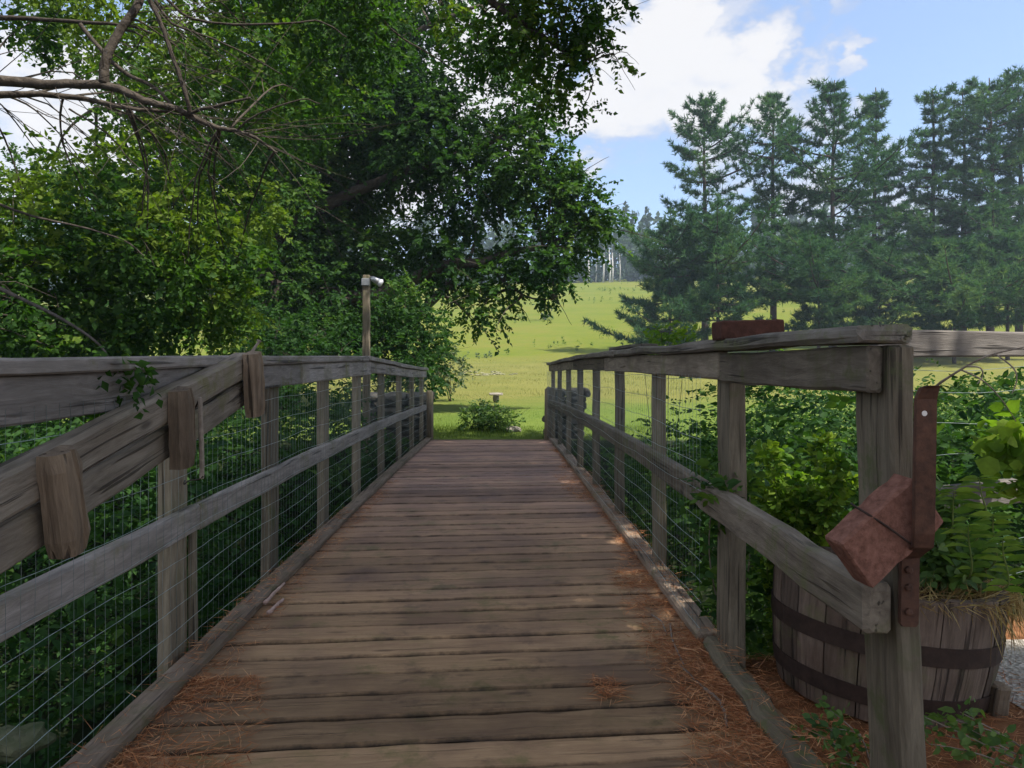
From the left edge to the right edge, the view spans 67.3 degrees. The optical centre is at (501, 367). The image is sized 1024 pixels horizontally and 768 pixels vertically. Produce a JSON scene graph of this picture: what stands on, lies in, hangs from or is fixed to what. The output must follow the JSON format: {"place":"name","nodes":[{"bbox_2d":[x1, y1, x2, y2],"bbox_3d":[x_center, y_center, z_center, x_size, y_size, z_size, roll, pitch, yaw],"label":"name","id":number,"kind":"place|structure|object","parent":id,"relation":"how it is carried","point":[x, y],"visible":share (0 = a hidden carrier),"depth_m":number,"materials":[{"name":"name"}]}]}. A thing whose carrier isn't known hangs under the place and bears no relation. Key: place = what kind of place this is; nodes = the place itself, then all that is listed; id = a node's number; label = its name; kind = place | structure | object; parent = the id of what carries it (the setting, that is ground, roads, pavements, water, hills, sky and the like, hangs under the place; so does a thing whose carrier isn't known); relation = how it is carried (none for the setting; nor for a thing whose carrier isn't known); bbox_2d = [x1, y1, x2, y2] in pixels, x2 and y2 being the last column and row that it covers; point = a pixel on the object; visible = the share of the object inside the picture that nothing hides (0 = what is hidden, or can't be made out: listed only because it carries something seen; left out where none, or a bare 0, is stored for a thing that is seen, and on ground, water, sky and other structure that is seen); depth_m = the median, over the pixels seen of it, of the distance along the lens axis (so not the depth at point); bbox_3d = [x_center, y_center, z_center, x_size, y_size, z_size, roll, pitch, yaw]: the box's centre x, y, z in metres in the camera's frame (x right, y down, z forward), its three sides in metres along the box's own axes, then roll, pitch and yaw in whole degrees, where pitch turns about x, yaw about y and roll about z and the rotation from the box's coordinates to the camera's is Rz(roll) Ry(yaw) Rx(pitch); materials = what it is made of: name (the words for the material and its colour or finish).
{"place":"outdoors","nodes":[
{"label":"outdoors","id":0,"kind":"place"},
{"bbox_2d":[3,397,311,435],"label":"lawn grass","id":1,"kind":"structure","parent":0,"point":[235,417],"depth_m":13.73,"materials":[{"name":"green plant"}]},
{"bbox_2d":[464,371,517,375],"bbox_3d":[-0.987,0.246,36.566,3.551,0.239,4.194,0,0,0],"label":"rubble","id":2,"kind":"object","parent":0,"point":[496,373],"visible":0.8,"depth_m":35.98,"materials":[{"name":"beige stone"}]},
{"bbox_2d":[0,276,1023,767],"bbox_3d":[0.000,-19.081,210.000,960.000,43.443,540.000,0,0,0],"label":"ground","id":3,"kind":"structure","parent":0,"point":[568,326],"depth_m":20.41,"materials":[{"name":"green plant"}]},
{"bbox_2d":[0,721,55,764],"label":"mossy rock","id":4,"kind":"object","parent":3,"relation":"on","point":[23,742],"visible":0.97,"depth_m":1.87,"materials":[{"name":"stone"}]},
{"bbox_2d":[0,746,76,767],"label":"undergrowth","id":5,"kind":"object","parent":3,"relation":"on","point":[49,753],"visible":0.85,"depth_m":2.50,"materials":[{"name":"green plant"}]},
{"bbox_2d":[0,297,176,428],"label":"dark shrub","id":6,"kind":"object","parent":3,"relation":"on","point":[106,305],"depth_m":11.72,"materials":[{"name":"green plant"}]},
{"bbox_2d":[173,332,207,353],"bbox_3d":[-10.387,-0.350,25.911,1.808,2.047,1.342,0,0,0],"label":"lawn shrub","id":7,"kind":"object","parent":3,"relation":"on","point":[194,345],"visible":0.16,"depth_m":25.89,"materials":[{"name":"green plant"}]},
{"bbox_2d":[0,355,417,767],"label":"undergrowth","id":8,"kind":"object","parent":3,"relation":"on","point":[54,427],"visible":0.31,"depth_m":5.07,"materials":[{"name":"green plant"}]},
{"bbox_2d":[200,291,381,419],"bbox_3d":[-3.527,-0.163,13.162,3.054,2.320,2.262,0,0,0],"label":"dark shrub","id":9,"kind":"object","parent":3,"relation":"on","point":[277,348],"visible":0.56,"depth_m":13.04,"materials":[{"name":"green plant"}]},
{"bbox_2d":[0,0,647,425],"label":"maple tree","id":10,"kind":"object","parent":3,"relation":"on","point":[78,254],"visible":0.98,"depth_m":7.34,"materials":[{"name":"green plant"}]},
{"bbox_2d":[0,0,669,409],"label":"oak tree","id":11,"kind":"object","parent":3,"relation":"on","point":[432,146],"visible":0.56,"depth_m":15.52,"materials":[{"name":"green plant"}]},
{"bbox_2d":[239,265,463,411],"bbox_3d":[-2.980,-0.490,14.315,4.736,2.930,2.486,0,0,14],"label":"tall shrub","id":12,"kind":"object","parent":3,"relation":"on","point":[423,354],"visible":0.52,"depth_m":14.00,"materials":[{"name":"green plant"}]},
{"bbox_2d":[361,275,383,463],"bbox_3d":[-1.665,0.053,9.981,0.286,2.519,0.123,0,0,6],"label":"lamp post","id":13,"kind":"object","parent":3,"relation":"on","point":[365,284],"visible":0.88,"depth_m":9.96,"materials":[{"name":"brown wood"}]},
{"bbox_2d":[361,391,434,439],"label":"stone wall","id":14,"kind":"structure","parent":3,"relation":"on","point":[388,400],"depth_m":10.78,"materials":[{"name":"grey stone"}]},
{"bbox_2d":[426,390,433,439],"bbox_3d":[-1.000,0.755,10.719,0.107,0.890,0.101,0,0,-18],"label":"stub post","id":15,"kind":"object","parent":3,"relation":"on","point":[429,413],"visible":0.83,"depth_m":10.68,"materials":[{"name":"grey wood"}]},
{"bbox_2d":[426,343,479,400],"bbox_3d":[-1.325,0.061,18.966,1.640,1.580,1.291,0,0,0],"label":"silvery shrub","id":16,"kind":"object","parent":3,"relation":"on","point":[459,360],"visible":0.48,"depth_m":18.84,"materials":[{"name":"green plant"}]},
{"bbox_2d":[0,324,926,767],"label":"footbridge","id":17,"kind":"object","parent":3,"relation":"on","point":[452,604],"visible":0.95,"depth_m":2.51,"materials":[{"name":"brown wood"}]},
{"bbox_2d":[0,339,265,573],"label":"barrier arm","id":18,"kind":"object","parent":17,"relation":"on","point":[54,491],"visible":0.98,"depth_m":1.90},
{"bbox_2d":[183,397,204,484],"bbox_3d":[-0.999,0.236,2.459,0.038,0.294,0.315,0,0,-33],"label":"hanging stick","id":19,"kind":"object","parent":18,"relation":"hanging from","point":[199,403],"visible":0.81,"depth_m":2.35,"materials":[{"name":"wood"}]},
{"bbox_2d":[59,480,396,767],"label":"pine needles","id":20,"kind":"object","parent":17,"relation":"on","point":[195,682],"visible":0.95,"depth_m":2.19,"materials":[{"name":"brown plant"}]},
{"bbox_2d":[263,582,284,604],"bbox_3d":[-0.945,0.939,3.210,0.019,0.018,0.273,0,0,0],"label":"fallen stick","id":21,"kind":"object","parent":17,"relation":"on","point":[268,599],"visible":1,"depth_m":3.18,"materials":[{"name":"grey wood"}]},
{"bbox_2d":[266,598,283,614],"bbox_3d":[-0.910,0.962,3.105,0.020,0.020,0.176,0,0,3],"label":"fallen stick","id":22,"kind":"object","parent":17,"relation":"on","point":[269,611],"visible":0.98,"depth_m":3.08,"materials":[{"name":"grey wood"}]},
{"bbox_2d":[651,615,666,634],"bbox_3d":[0.600,0.963,2.890,0.025,0.009,0.224,0,0,-3],"label":"fallen stick","id":23,"kind":"object","parent":17,"relation":"on","point":[660,620],"visible":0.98,"depth_m":2.92,"materials":[{"name":"wood"}]},
{"bbox_2d":[669,623,683,664],"bbox_3d":[0.610,0.964,2.701,0.018,0.011,0.384,0,0,6],"label":"fallen stick","id":24,"kind":"object","parent":17,"relation":"on","point":[670,624],"visible":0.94,"depth_m":2.71,"materials":[{"name":"grey wood"}]},
{"bbox_2d":[546,446,843,767],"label":"pine needles","id":25,"kind":"object","parent":17,"relation":"on","point":[710,674],"visible":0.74,"depth_m":2.32,"materials":[{"name":"brown plant"}]},
{"bbox_2d":[679,664,703,686],"bbox_3d":[0.605,0.967,2.377,0.010,0.010,0.254,0,0,-11],"label":"fallen stick","id":26,"kind":"object","parent":25,"relation":"on","point":[685,670],"visible":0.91,"depth_m":2.42,"materials":[{"name":"grey wood"}]},
{"bbox_2d":[703,687,727,726],"bbox_3d":[0.623,0.969,2.207,0.030,0.014,0.240,0,0,0],"label":"fallen stick","id":27,"kind":"object","parent":25,"relation":"on","point":[714,696],"visible":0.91,"depth_m":2.23,"materials":[{"name":"grey wood"}]},
{"bbox_2d":[712,319,783,340],"bbox_3d":[0.775,-0.119,2.419,0.200,0.061,0.098,-1,0,-4],"label":"brick","id":28,"kind":"object","parent":17,"relation":"on","point":[723,330],"visible":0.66,"depth_m":2.37,"materials":[{"name":"red brick"}]},
{"bbox_2d":[825,473,942,587],"bbox_3d":[0.717,0.305,1.470,0.190,0.157,0.133,-38,9,-6],"label":"brick","id":29,"kind":"object","parent":17,"relation":"attached to","point":[868,539],"visible":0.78,"depth_m":1.42,"materials":[{"name":"red brick"}]},
{"bbox_2d":[898,385,940,626],"bbox_3d":[0.774,0.264,1.428,0.042,0.466,0.121,0,0,12],"label":"iron strap","id":30,"kind":"object","parent":17,"relation":"attached to","point":[924,466],"visible":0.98,"depth_m":1.39,"materials":[{"name":"metal"}]},
{"bbox_2d":[442,396,528,432],"bbox_3d":[-0.283,0.796,11.902,1.189,0.796,1.009,0,0,-31],"label":"bush","id":31,"kind":"object","parent":3,"relation":"on","point":[489,420],"visible":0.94,"depth_m":11.88,"materials":[{"name":"green plant"}]},
{"bbox_2d":[478,350,492,358],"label":"round bush","id":32,"kind":"object","parent":3,"relation":"on","point":[486,355],"visible":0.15,"depth_m":49.87,"materials":[{"name":"green plant"}]},
{"bbox_2d":[489,393,502,401],"bbox_3d":[-0.126,0.719,18.602,0.340,0.247,0.270,0,0,0],"label":"stone table","id":33,"kind":"object","parent":3,"relation":"on","point":[495,397],"visible":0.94,"depth_m":18.53,"materials":[{"name":"grey stone"}]},
{"bbox_2d":[0,188,1017,293],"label":"ridge forest","id":34,"kind":"object","parent":3,"relation":"on","point":[628,273],"visible":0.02,"depth_m":174.03,"materials":[{"name":"green plant"}]},
{"bbox_2d":[506,426,520,431],"bbox_3d":[0.184,0.950,11.899,0.255,0.098,0.265,0,0,0],"label":"flat rock","id":35,"kind":"object","parent":3,"relation":"on","point":[516,428],"visible":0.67,"depth_m":11.79,"materials":[{"name":"stone"}]},
{"bbox_2d":[376,422,671,439],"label":"lawn grass","id":36,"kind":"structure","parent":3,"relation":"on","point":[494,432],"depth_m":11.60,"materials":[{"name":"green plant"}]},
{"bbox_2d":[532,300,557,320],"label":"hawthorn tree","id":37,"kind":"object","parent":3,"relation":"on","point":[543,311],"visible":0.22,"depth_m":83.95,"materials":[{"name":"green plant"}]},
{"bbox_2d":[544,387,550,439],"bbox_3d":[0.658,0.728,10.700,0.125,0.946,0.127,0,0,0],"label":"stub post","id":38,"kind":"object","parent":3,"relation":"on","point":[547,426],"visible":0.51,"depth_m":10.65,"materials":[{"name":"grey wood"}]},
{"bbox_2d":[542,387,590,439],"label":"stone wall","id":39,"kind":"structure","parent":3,"relation":"on","point":[585,392],"depth_m":10.79,"materials":[{"name":"grey stone"}]},
{"bbox_2d":[578,238,598,282],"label":"birch tree","id":40,"kind":"object","parent":3,"relation":"on","point":[588,268],"visible":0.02,"depth_m":162.87,"materials":[{"name":"white plant"}]},
{"bbox_2d":[183,280,1005,354],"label":"meadow weeds","id":41,"kind":"object","parent":3,"relation":"on","point":[576,349],"visible":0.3,"depth_m":80.04,"materials":[{"name":"green plant"}]},
{"bbox_2d":[591,239,603,282],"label":"birch tree","id":42,"kind":"object","parent":3,"relation":"on","point":[596,264],"visible":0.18,"depth_m":164.50,"materials":[{"name":"white plant"}]},
{"bbox_2d":[599,234,608,282],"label":"birch tree","id":43,"kind":"object","parent":3,"relation":"on","point":[604,259],"visible":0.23,"depth_m":163.31,"materials":[{"name":"white plant"}]},
{"bbox_2d":[599,227,617,281],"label":"birch tree","id":44,"kind":"object","parent":3,"relation":"on","point":[609,254],"visible":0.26,"depth_m":163.68,"materials":[{"name":"white plant"}]},
{"bbox_2d":[605,230,621,281],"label":"birch tree","id":45,"kind":"object","parent":3,"relation":"on","point":[612,255],"visible":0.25,"depth_m":164.06,"materials":[{"name":"white plant"}]},
{"bbox_2d":[613,233,627,281],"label":"birch tree","id":46,"kind":"object","parent":3,"relation":"on","point":[619,253],"visible":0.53,"depth_m":164.91,"materials":[{"name":"white plant"}]},
{"bbox_2d":[582,207,748,345],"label":"pine tree","id":47,"kind":"object","parent":3,"relation":"on","point":[674,288],"visible":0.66,"depth_m":43.29,"materials":[{"name":"green plant"}]},
{"bbox_2d":[624,311,784,561],"bbox_3d":[2.221,0.885,8.734,1.959,3.083,1.363,0,0,19],"label":"sapling","id":48,"kind":"object","parent":3,"relation":"on","point":[664,335],"visible":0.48,"depth_m":8.97,"materials":[{"name":"green plant"}]},
{"bbox_2d":[677,458,770,643],"bbox_3d":[0.780,0.723,2.700,0.355,0.850,0.550,0,0,24],"label":"vine","id":49,"kind":"object","parent":3,"relation":"on","point":[718,481],"visible":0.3,"depth_m":2.69,"materials":[{"name":"green plant"}]},
{"bbox_2d":[650,89,802,340],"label":"pine tree","id":50,"kind":"object","parent":3,"relation":"on","point":[692,135],"visible":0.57,"depth_m":49.15,"materials":[{"name":"green plant"}]},
{"bbox_2d":[654,195,802,326],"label":"pine tree","id":51,"kind":"object","parent":3,"relation":"on","point":[721,221],"visible":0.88,"depth_m":41.88,"materials":[{"name":"green plant"}]},
{"bbox_2d":[701,90,847,351],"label":"pine tree","id":52,"kind":"object","parent":3,"relation":"on","point":[770,100],"visible":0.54,"depth_m":50.35,"materials":[{"name":"green plant"}]},
{"bbox_2d":[572,357,1023,658],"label":"undergrowth","id":53,"kind":"object","parent":3,"relation":"on","point":[795,440],"visible":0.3,"depth_m":5.54,"materials":[{"name":"green plant"}]},
{"bbox_2d":[746,428,858,652],"bbox_3d":[1.205,0.728,2.990,0.504,0.958,0.661,0,0,0],"label":"raspberry plant","id":54,"kind":"object","parent":3,"relation":"on","point":[789,496],"visible":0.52,"depth_m":2.91,"materials":[{"name":"green plant"}]},
{"bbox_2d":[739,217,878,347],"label":"pine tree","id":55,"kind":"object","parent":3,"relation":"on","point":[841,309],"visible":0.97,"depth_m":41.72,"materials":[{"name":"green plant"}]},
{"bbox_2d":[789,695,869,767],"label":"ground weed","id":56,"kind":"object","parent":3,"relation":"on","point":[845,741],"visible":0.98,"depth_m":1.94,"materials":[{"name":"green plant"}]},
{"bbox_2d":[742,77,931,346],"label":"pine tree","id":57,"kind":"object","parent":3,"relation":"on","point":[840,112],"visible":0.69,"depth_m":46.74,"materials":[{"name":"green plant"}]},
{"bbox_2d":[823,87,916,322],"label":"pine tree","id":58,"kind":"object","parent":3,"relation":"on","point":[876,112],"visible":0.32,"depth_m":51.51,"materials":[{"name":"green plant"}]},
{"bbox_2d":[786,228,959,328],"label":"pine tree","id":59,"kind":"object","parent":3,"relation":"on","point":[898,307],"visible":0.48,"depth_m":42.78,"materials":[{"name":"green plant"}]},
{"bbox_2d":[746,652,1023,767],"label":"pine needles","id":60,"kind":"object","parent":3,"relation":"on","point":[810,704],"visible":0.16,"depth_m":2.18,"materials":[{"name":"brown plant"}]},
{"bbox_2d":[771,546,1011,728],"bbox_3d":[1.207,0.824,2.430,0.672,0.438,0.662,0,0,0],"label":"barrel planter","id":61,"kind":"object","parent":3,"relation":"on","point":[818,649],"visible":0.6,"depth_m":2.19,"materials":[{"name":"brown wood"}]},
{"bbox_2d":[919,475,1018,598],"bbox_3d":[1.346,0.534,2.364,0.382,0.406,0.521,0,0,0],"label":"weed plant","id":62,"kind":"object","parent":61,"relation":"in","point":[939,563],"visible":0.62,"depth_m":2.21,"materials":[{"name":"green plant"}]},
{"bbox_2d":[919,573,1023,665],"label":"dry grass","id":63,"kind":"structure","parent":61,"relation":"in","point":[1018,606],"depth_m":2.16,"materials":[{"name":"beige plant"}]},
{"bbox_2d":[935,475,1023,591],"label":"sumac plant","id":64,"kind":"object","parent":61,"relation":"in","point":[979,528],"visible":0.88,"depth_m":2.10,"materials":[{"name":"green plant"}]},
{"bbox_2d":[864,81,988,329],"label":"pine tree","id":65,"kind":"object","parent":3,"relation":"on","point":[931,221],"visible":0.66,"depth_m":49.50,"materials":[{"name":"green plant"}]},
{"bbox_2d":[844,232,1023,363],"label":"pine tree","id":66,"kind":"object","parent":3,"relation":"on","point":[969,318],"visible":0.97,"depth_m":40.74,"materials":[{"name":"green plant"}]},
{"bbox_2d":[870,330,1023,578],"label":"board fence","id":67,"kind":"object","parent":3,"relation":"on","point":[938,343],"visible":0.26,"depth_m":2.78,"materials":[{"name":"grey wood"}]},
{"bbox_2d":[970,400,1023,505],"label":"maple seedling","id":68,"kind":"object","parent":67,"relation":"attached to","point":[1001,448],"visible":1,"depth_m":2.63,"materials":[{"name":"green plant"}]},
{"bbox_2d":[893,75,1011,330],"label":"pine tree","id":69,"kind":"object","parent":3,"relation":"on","point":[958,142],"visible":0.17,"depth_m":52.81,"materials":[{"name":"green plant"}]},
{"bbox_2d":[901,65,1023,330],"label":"pine tree","id":70,"kind":"object","parent":3,"relation":"on","point":[979,104],"visible":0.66,"depth_m":47.41,"materials":[{"name":"green plant"}]},
{"bbox_2d":[904,222,1023,359],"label":"pine tree","id":71,"kind":"object","parent":3,"relation":"on","point":[1011,242],"visible":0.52,"depth_m":42.46,"materials":[{"name":"green plant"}]},
{"bbox_2d":[924,696,1023,767],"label":"ground weed","id":72,"kind":"object","parent":3,"relation":"on","point":[993,739],"visible":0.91,"depth_m":1.81,"materials":[{"name":"green plant"}]},
{"bbox_2d":[936,347,1023,421],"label":"dead branch","id":73,"kind":"object","parent":3,"relation":"on","point":[961,369],"visible":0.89,"depth_m":2.37,"materials":[{"name":"brown wood"}]},
{"bbox_2d":[971,65,1023,331],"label":"pine tree","id":74,"kind":"object","parent":3,"relation":"on","point":[1019,133],"visible":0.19,"depth_m":49.66,"materials":[{"name":"green plant"}]},
{"bbox_2d":[999,102,1023,275],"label":"pine tree","id":75,"kind":"object","parent":3,"relation":"on","point":[1022,125],"visible":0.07,"depth_m":49.09,"materials":[{"name":"green plant"}]},
{"bbox_2d":[0,0,1023,279],"label":"sky","id":76,"kind":"structure","parent":0,"point":[739,50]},
{"bbox_2d":[251,392,854,430],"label":"lawn grass","id":77,"kind":"structure","parent":0,"point":[586,398],"depth_m":15.70,"materials":[{"name":"green plant"}]},
{"bbox_2d":[305,359,971,395],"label":"meadow grass","id":78,"kind":"structure","parent":0,"point":[556,380],"depth_m":28.47,"materials":[{"name":"green plant"}]},
{"bbox_2d":[995,639,1023,708],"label":"gravel path","id":79,"kind":"structure","parent":0,"point":[1017,666],"depth_m":2.58,"materials":[{"name":"grey gravel"}]}
]}

